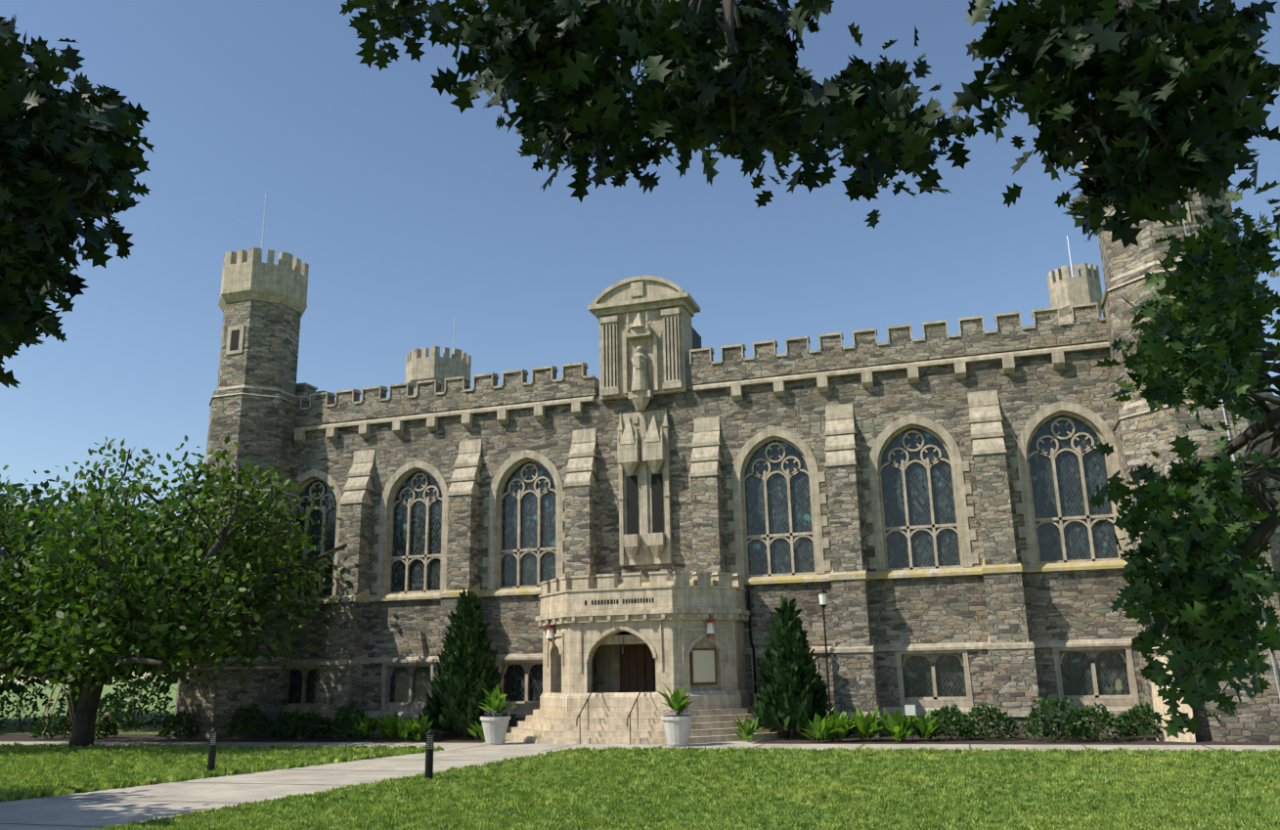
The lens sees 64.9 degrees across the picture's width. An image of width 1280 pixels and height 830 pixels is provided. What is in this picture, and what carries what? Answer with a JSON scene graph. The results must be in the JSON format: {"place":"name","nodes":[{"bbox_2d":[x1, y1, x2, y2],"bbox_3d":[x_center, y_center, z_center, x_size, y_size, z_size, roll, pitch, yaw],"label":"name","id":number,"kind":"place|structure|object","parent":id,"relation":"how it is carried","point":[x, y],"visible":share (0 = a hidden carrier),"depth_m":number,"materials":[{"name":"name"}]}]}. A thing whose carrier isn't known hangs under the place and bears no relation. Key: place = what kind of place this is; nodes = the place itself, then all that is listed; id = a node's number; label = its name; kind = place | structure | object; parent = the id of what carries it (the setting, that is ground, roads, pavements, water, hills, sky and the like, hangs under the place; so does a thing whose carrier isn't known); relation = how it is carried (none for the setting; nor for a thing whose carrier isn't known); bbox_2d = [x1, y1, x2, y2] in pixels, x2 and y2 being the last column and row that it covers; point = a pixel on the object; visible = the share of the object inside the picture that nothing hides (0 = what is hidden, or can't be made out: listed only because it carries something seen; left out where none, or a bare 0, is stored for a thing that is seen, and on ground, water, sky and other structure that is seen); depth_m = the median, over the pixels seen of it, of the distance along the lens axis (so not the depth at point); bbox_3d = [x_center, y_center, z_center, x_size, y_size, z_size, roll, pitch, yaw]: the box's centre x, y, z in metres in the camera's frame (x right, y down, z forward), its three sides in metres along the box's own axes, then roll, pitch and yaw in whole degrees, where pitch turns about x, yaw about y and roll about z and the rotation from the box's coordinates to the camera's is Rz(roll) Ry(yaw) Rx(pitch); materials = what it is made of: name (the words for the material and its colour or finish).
{"place":"outdoors","nodes":[
{"label":"outdoors","id":0,"kind":"place"},
{"bbox_2d":[0,681,1019,801],"bbox_3d":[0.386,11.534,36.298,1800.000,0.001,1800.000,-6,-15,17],"label":"lawn","id":1,"kind":"structure","parent":0,"point":[27,729],"depth_m":80.35,"materials":[{"name":"green plant"}]},
{"bbox_2d":[0,677,54,732],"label":"hedge shrub","id":2,"kind":"object","parent":1,"relation":"on","point":[22,698],"visible":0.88,"depth_m":48.35,"materials":[{"name":"green plant"}]},
{"bbox_2d":[0,470,89,707],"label":"tree leaves","id":3,"kind":"object","parent":1,"relation":"on","point":[23,678],"depth_m":61.93,"materials":[{"name":"green plant"}]},
{"bbox_2d":[51,684,99,727],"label":"hedge shrub","id":4,"kind":"object","parent":1,"relation":"on","point":[60,700],"visible":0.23,"depth_m":48.98,"materials":[{"name":"green plant"}]},
{"bbox_2d":[0,475,201,718],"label":"tree leaves","id":5,"kind":"object","parent":1,"relation":"on","point":[38,492],"depth_m":51.18,"materials":[{"name":"green plant"}]},
{"bbox_2d":[72,691,133,727],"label":"hedge shrub","id":6,"kind":"object","parent":1,"relation":"on","point":[105,709],"visible":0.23,"depth_m":49.19,"materials":[{"name":"green plant"}]},
{"bbox_2d":[96,688,164,730],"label":"hedge shrub","id":7,"kind":"object","parent":1,"relation":"on","point":[141,710],"visible":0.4,"depth_m":47.30,"materials":[{"name":"green plant"}]},
{"bbox_2d":[104,675,175,732],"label":"hedge shrub","id":8,"kind":"object","parent":1,"relation":"on","point":[133,707],"visible":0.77,"depth_m":45.36,"materials":[{"name":"green plant"}]},
{"bbox_2d":[112,516,194,703],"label":"tree leaves","id":9,"kind":"object","parent":1,"relation":"on","point":[166,677],"depth_m":57.24,"materials":[{"name":"green plant"}]},
{"bbox_2d":[0,435,355,747],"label":"lawn tree","id":10,"kind":"object","parent":1,"relation":"on","point":[108,583],"visible":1,"depth_m":33.77,"materials":[{"name":"green plant"}]},
{"bbox_2d":[206,728,218,772],"bbox_3d":[-10.316,8.126,24.260,0.520,1.100,0.520,-6,-15,17],"label":"bollard","id":11,"kind":"object","parent":1,"relation":"on","point":[212,750],"visible":0.79,"depth_m":24.21,"materials":[{"name":"black metal"}]},
{"bbox_2d":[423,730,434,779],"bbox_3d":[-4.509,7.323,21.539,0.520,1.100,0.520,-6,-15,17],"label":"bollard","id":12,"kind":"object","parent":1,"relation":"on","point":[429,740],"visible":0.77,"depth_m":21.48,"materials":[{"name":"black metal"}]},
{"bbox_2d":[0,742,1279,829],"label":"lawn grass tufts","id":13,"kind":"object","parent":1,"relation":"on","point":[698,788],"visible":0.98,"depth_m":18.59,"materials":[{"name":"green plant"}]},
{"bbox_2d":[0,734,1279,745],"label":"mulch bed","id":14,"kind":"object","parent":1,"relation":"on","point":[917,739],"visible":0.6,"depth_m":32.01,"materials":[{"name":"brown soil"}]},
{"bbox_2d":[29,709,74,739],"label":"shrub","id":15,"kind":"object","parent":14,"relation":"on","point":[40,724],"visible":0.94,"depth_m":40.65,"materials":[{"name":"green plant"}]},
{"bbox_2d":[40,682,74,737],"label":"trestle ladder","id":16,"kind":"object","parent":14,"relation":"on","point":[59,692],"visible":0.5,"depth_m":42.78,"materials":[{"name":"brown wood"}]},
{"bbox_2d":[63,712,111,739],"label":"bench","id":17,"kind":"object","parent":14,"relation":"on","point":[97,728],"visible":0.31,"depth_m":40.81,"materials":[{"name":"brown wood"}]},
{"bbox_2d":[93,709,119,739],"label":"shrub","id":18,"kind":"object","parent":14,"relation":"on","point":[105,720],"visible":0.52,"depth_m":40.18,"materials":[{"name":"green plant"}]},
{"bbox_2d":[155,709,200,739],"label":"shrub","id":19,"kind":"object","parent":14,"relation":"on","point":[163,730],"visible":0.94,"depth_m":38.72,"materials":[{"name":"green plant"}]},
{"bbox_2d":[173,247,308,739],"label":"stone tower","id":20,"kind":"structure","parent":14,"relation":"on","point":[263,307],"depth_m":42.95,"materials":[{"name":"stone"}]},
{"bbox_2d":[224,703,272,739],"bbox_3d":[-14.969,11.733,38.641,1.781,1.361,1.789,-6,-15,17],"label":"shrub","id":21,"kind":"object","parent":14,"relation":"on","point":[234,723],"visible":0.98,"depth_m":38.35,"materials":[{"name":"green plant"}]},
{"bbox_2d":[265,707,318,738],"bbox_3d":[-13.167,11.743,38.357,1.949,1.138,1.952,-13,-18,39],"label":"shrub","id":22,"kind":"object","parent":14,"relation":"on","point":[276,727],"visible":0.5,"depth_m":37.97,"materials":[{"name":"green plant"}]},
{"bbox_2d":[282,709,331,740],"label":"shrub","id":23,"kind":"object","parent":14,"relation":"on","point":[288,732],"visible":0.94,"depth_m":37.35,"materials":[{"name":"green plant"}]},
{"bbox_2d":[298,710,346,739],"bbox_3d":[-11.994,11.702,38.037,1.800,1.000,0.630,-6,-15,17],"label":"bench","id":24,"kind":"object","parent":14,"relation":"on","point":[324,716],"visible":0.27,"depth_m":38.30,"materials":[{"name":"brown wood"}]},
{"bbox_2d":[327,701,371,740],"bbox_3d":[-10.630,11.205,36.919,1.595,1.373,1.605,-6,-15,17],"label":"shrub","id":25,"kind":"object","parent":14,"relation":"on","point":[347,718],"visible":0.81,"depth_m":36.67,"materials":[{"name":"green plant"}]},
{"bbox_2d":[344,712,382,738],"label":"perennial","id":26,"kind":"object","parent":14,"relation":"on","point":[367,728],"visible":0.94,"depth_m":36.36,"materials":[{"name":"green plant"}]},
{"bbox_2d":[375,711,405,739],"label":"perennial","id":27,"kind":"object","parent":14,"relation":"on","point":[381,728],"visible":0.5,"depth_m":36.22,"materials":[{"name":"green plant"}]},
{"bbox_2d":[382,713,418,739],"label":"perennial","id":28,"kind":"object","parent":14,"relation":"on","point":[399,726],"visible":0.75,"depth_m":35.57,"materials":[{"name":"green plant"}]},
{"bbox_2d":[402,714,436,740],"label":"perennial","id":29,"kind":"object","parent":14,"relation":"on","point":[419,728],"visible":0.92,"depth_m":35.16,"materials":[{"name":"green plant"}]},
{"bbox_2d":[417,586,516,738],"bbox_3d":[-6.408,9.060,37.092,3.406,5.445,3.265,13,-20,-43],"label":"arborvitae","id":30,"kind":"object","parent":14,"relation":"on","point":[469,664],"visible":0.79,"depth_m":36.26,"materials":[{"name":"green plant"}]},
{"bbox_2d":[466,720,485,741],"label":"perennial","id":31,"kind":"object","parent":14,"relation":"on","point":[477,729],"visible":0.52,"depth_m":34.38,"materials":[{"name":"green plant"}]},
{"bbox_2d":[316,404,1042,737],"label":"buttresses","id":32,"kind":"structure","parent":14,"relation":"on","point":[1011,671],"depth_m":35.57,"materials":[{"name":"grey stone"}]},
{"bbox_2d":[732,715,762,741],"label":"perennial","id":33,"kind":"object","parent":14,"relation":"on","point":[747,733],"visible":1,"depth_m":31.91,"materials":[{"name":"green plant"}]},
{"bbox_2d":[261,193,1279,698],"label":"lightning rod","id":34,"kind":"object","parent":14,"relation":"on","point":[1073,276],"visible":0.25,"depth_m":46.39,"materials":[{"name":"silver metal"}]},
{"bbox_2d":[748,594,835,739],"bbox_3d":[5.010,8.332,33.483,2.830,4.650,2.768,-11,-17,35],"label":"arborvitae","id":35,"kind":"object","parent":14,"relation":"on","point":[792,695],"visible":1,"depth_m":32.69,"materials":[{"name":"green plant"}]},
{"bbox_2d":[799,712,838,740],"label":"perennial","id":36,"kind":"object","parent":14,"relation":"on","point":[819,729],"visible":0.98,"depth_m":30.82,"materials":[{"name":"green plant"}]},
{"bbox_2d":[818,588,834,741],"bbox_3d":[5.943,7.895,31.977,0.314,4.720,0.314,0,-14,-5],"label":"lamp post","id":37,"kind":"object","parent":14,"relation":"on","point":[822,595],"visible":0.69,"depth_m":32.18,"materials":[{"name":"black metal"}]},
{"bbox_2d":[825,705,864,740],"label":"perennial","id":38,"kind":"object","parent":14,"relation":"on","point":[842,724],"visible":0.79,"depth_m":30.94,"materials":[{"name":"green plant"}]},
{"bbox_2d":[846,703,886,740],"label":"perennial","id":39,"kind":"object","parent":14,"relation":"on","point":[867,725],"visible":0.98,"depth_m":30.76,"materials":[{"name":"green plant"}]},
{"bbox_2d":[876,707,919,741],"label":"perennial","id":40,"kind":"object","parent":14,"relation":"on","point":[895,728],"visible":1,"depth_m":30.47,"materials":[{"name":"green plant"}]},
{"bbox_2d":[904,705,916,743],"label":"signs","id":41,"kind":"object","parent":14,"relation":"on","point":[909,710],"visible":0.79,"depth_m":30.11,"materials":[{"name":"white metal"}]},
{"bbox_2d":[903,709,943,739],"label":"perennial","id":42,"kind":"object","parent":14,"relation":"on","point":[925,728],"visible":0.85,"depth_m":30.50,"materials":[{"name":"green plant"}]},
{"bbox_2d":[928,703,976,741],"bbox_3d":[9.611,9.477,31.060,1.514,1.118,1.595,-6,-15,17],"label":"shrub","id":43,"kind":"object","parent":14,"relation":"on","point":[951,717],"visible":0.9,"depth_m":30.78,"materials":[{"name":"green plant"}]},
{"bbox_2d":[957,702,1019,740],"bbox_3d":[10.675,9.391,30.896,1.829,1.124,1.702,8,-17,-33],"label":"shrub","id":44,"kind":"object","parent":14,"relation":"on","point":[977,712],"visible":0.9,"depth_m":30.56,"materials":[{"name":"green plant"}]},
{"bbox_2d":[1018,695,1094,743],"bbox_3d":[12.314,8.999,29.836,2.074,1.340,2.006,-6,-15,17],"label":"shrub","id":45,"kind":"object","parent":14,"relation":"on","point":[1035,716],"visible":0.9,"depth_m":29.55,"materials":[{"name":"green plant"}]},
{"bbox_2d":[1063,702,1132,743],"bbox_3d":[13.390,9.005,29.527,1.824,1.119,1.876,-6,-15,17],"label":"shrub","id":46,"kind":"object","parent":14,"relation":"on","point":[1105,716],"visible":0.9,"depth_m":29.18,"materials":[{"name":"green plant"}]},
{"bbox_2d":[1118,702,1162,741],"bbox_3d":[14.837,8.997,29.617,1.472,1.104,1.604,-15,-19,42],"label":"shrub","id":47,"kind":"object","parent":14,"relation":"on","point":[1133,716],"visible":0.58,"depth_m":29.44,"materials":[{"name":"green plant"}]},
{"bbox_2d":[1150,657,1195,742],"bbox_3d":[15.351,8.189,29.040,0.452,2.350,1.179,10,-18,-37],"label":"plywood sheet","id":48,"kind":"object","parent":14,"relation":"on","point":[1160,707],"visible":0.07,"depth_m":28.96,"materials":[{"name":"beige wood"}]},
{"bbox_2d":[0,0,1279,692],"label":"branches","id":49,"kind":"object","parent":1,"relation":"on","point":[1263,532],"visible":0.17,"depth_m":5.42,"materials":[{"name":"brown plant"}]},
{"bbox_2d":[0,12,154,388],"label":"maple leaves","id":50,"kind":"object","parent":49,"relation":"attached to","point":[73,142],"visible":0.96,"depth_m":4.31,"materials":[{"name":"green plant"}]},
{"bbox_2d":[339,0,451,71],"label":"maple leaves","id":51,"kind":"object","parent":49,"relation":"attached to","point":[397,19],"visible":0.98,"depth_m":4.86,"materials":[{"name":"green plant"}]},
{"bbox_2d":[415,0,978,228],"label":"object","id":52,"kind":"object","parent":49,"relation":"attached to","point":[560,73],"visible":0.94,"depth_m":4.46,"materials":[{"name":"green plant"}]},
{"bbox_2d":[914,0,1279,248],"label":"maple leaves","id":53,"kind":"object","parent":49,"relation":"attached to","point":[1208,69],"visible":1,"depth_m":3.88,"materials":[{"name":"green plant"}]},
{"bbox_2d":[1088,179,1279,741],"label":"maple leaves","id":54,"kind":"object","parent":49,"relation":"attached to","point":[1213,278],"visible":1,"depth_m":5.35,"materials":[{"name":"green plant"}]},
{"bbox_2d":[0,740,1279,829],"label":"paths","id":55,"kind":"structure","parent":1,"relation":"on","point":[106,808],"depth_m":22.85,"materials":[{"name":"concrete"}]},
{"bbox_2d":[480,715,510,745],"bbox_3d":[-4.734,10.309,32.900,1.000,0.900,1.000,-6,-15,17],"label":"planter","id":56,"kind":"object","parent":55,"relation":"on","point":[495,728],"visible":0.96,"depth_m":32.59,"materials":[{"name":"ceramic"}]},
{"bbox_2d":[484,710,509,716],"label":"planter flowers","id":57,"kind":"object","parent":56,"relation":"on","point":[488,715],"visible":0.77,"depth_m":32.82,"materials":[{"name":"purple plant"}]},
{"bbox_2d":[478,684,516,715],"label":"planter plant","id":58,"kind":"object","parent":56,"relation":"on","point":[495,700],"visible":1,"depth_m":32.97,"materials":[{"name":"green plant"}]},
{"bbox_2d":[575,681,650,745],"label":"handrails","id":59,"kind":"object","parent":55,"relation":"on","point":[627,718],"visible":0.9,"depth_m":32.49,"materials":[{"name":"black metal"}]},
{"bbox_2d":[504,706,788,744],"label":"porch steps","id":60,"kind":"structure","parent":55,"relation":"on","point":[542,727],"depth_m":32.86,"materials":[{"name":"beige stone"}]},
{"bbox_2d":[661,714,693,747],"bbox_3d":[1.147,9.640,30.715,1.000,0.900,1.000,-6,-15,17],"label":"planter","id":61,"kind":"object","parent":55,"relation":"on","point":[677,728],"visible":0.96,"depth_m":30.40,"materials":[{"name":"ceramic"}]},
{"bbox_2d":[656,683,694,715],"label":"planter plant","id":62,"kind":"object","parent":61,"relation":"on","point":[678,700],"visible":1,"depth_m":30.80,"materials":[{"name":"green plant"}]},
{"bbox_2d":[662,709,694,715],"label":"planter flowers","id":63,"kind":"object","parent":61,"relation":"on","point":[685,712],"visible":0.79,"depth_m":30.60,"materials":[{"name":"purple plant"}]},
{"bbox_2d":[535,571,750,711],"bbox_3d":[-0.192,8.481,35.402,7.720,5.500,3.518,-6,-15,17],"label":"porch","id":64,"kind":"object","parent":1,"relation":"on","point":[670,644],"visible":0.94,"depth_m":34.40,"materials":[{"name":"stone"}]},
{"bbox_2d":[545,614,714,654],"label":"lanterns","id":65,"kind":"object","parent":64,"relation":"hanging from","point":[550,629],"visible":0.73,"depth_m":34.28,"materials":[{"name":"glass"}]},
{"bbox_2d":[747,589,756,703],"bbox_3d":[4.000,8.713,35.621,0.100,5.000,0.217,11,-19,-40],"label":"downpipe","id":66,"kind":"object","parent":64,"relation":"attached to","point":[751,643],"visible":0.81,"depth_m":35.77,"materials":[{"name":"black metal"}]},
{"bbox_2d":[283,348,1144,710],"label":"hall wall","id":67,"kind":"structure","parent":1,"relation":"on","point":[1060,606],"depth_m":36.87,"materials":[{"name":"stone"}]},
{"bbox_2d":[587,275,701,566],"bbox_3d":[0.536,0.398,40.305,4.160,11.350,3.984,-6,-15,17],"label":"central bay","id":68,"kind":"object","parent":67,"relation":"attached to","point":[649,337],"visible":1,"depth_m":39.08,"materials":[{"name":"stone"}]},
{"bbox_2d":[288,415,1130,704],"bbox_3d":[0.389,5.868,38.102,32.700,9.670,0.090,-6,-15,17],"label":"window glass","id":69,"kind":"object","parent":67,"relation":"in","point":[1075,674],"visible":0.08,"depth_m":36.34,"materials":[{"name":"grey glass"}]},
{"bbox_2d":[281,302,1143,720],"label":"stone trim","id":70,"kind":"structure","parent":67,"relation":"attached to","point":[841,439],"depth_m":37.45,"materials":[{"name":"stone"}]},
{"bbox_2d":[404,346,471,396],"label":"stone turret","id":71,"kind":"object","parent":70,"relation":"on","point":[421,366],"visible":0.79,"depth_m":58.11,"materials":[{"name":"stone"}]},
{"bbox_2d":[1047,263,1103,325],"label":"turret","id":72,"kind":"object","parent":67,"relation":"on","point":[1066,290],"visible":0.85,"depth_m":48.42,"materials":[{"name":"stone"}]},
{"bbox_2d":[280,305,1148,735],"bbox_3d":[2.536,5.835,44.512,33.700,15.000,14.100,-6,-15,17],"label":"parapet stone","id":73,"kind":"object","parent":1,"relation":"on","point":[1047,331],"visible":0.58,"depth_m":38.03,"materials":[{"name":"grey stone"}]},
{"bbox_2d":[1079,137,1279,742],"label":"stone tower","id":74,"kind":"structure","parent":1,"relation":"on","point":[1140,436],"depth_m":31.51,"materials":[{"name":"stone"}]},
{"bbox_2d":[0,0,1279,684],"label":"sky","id":75,"kind":"structure","parent":0,"point":[408,212],"materials":[{"name":"blue"}]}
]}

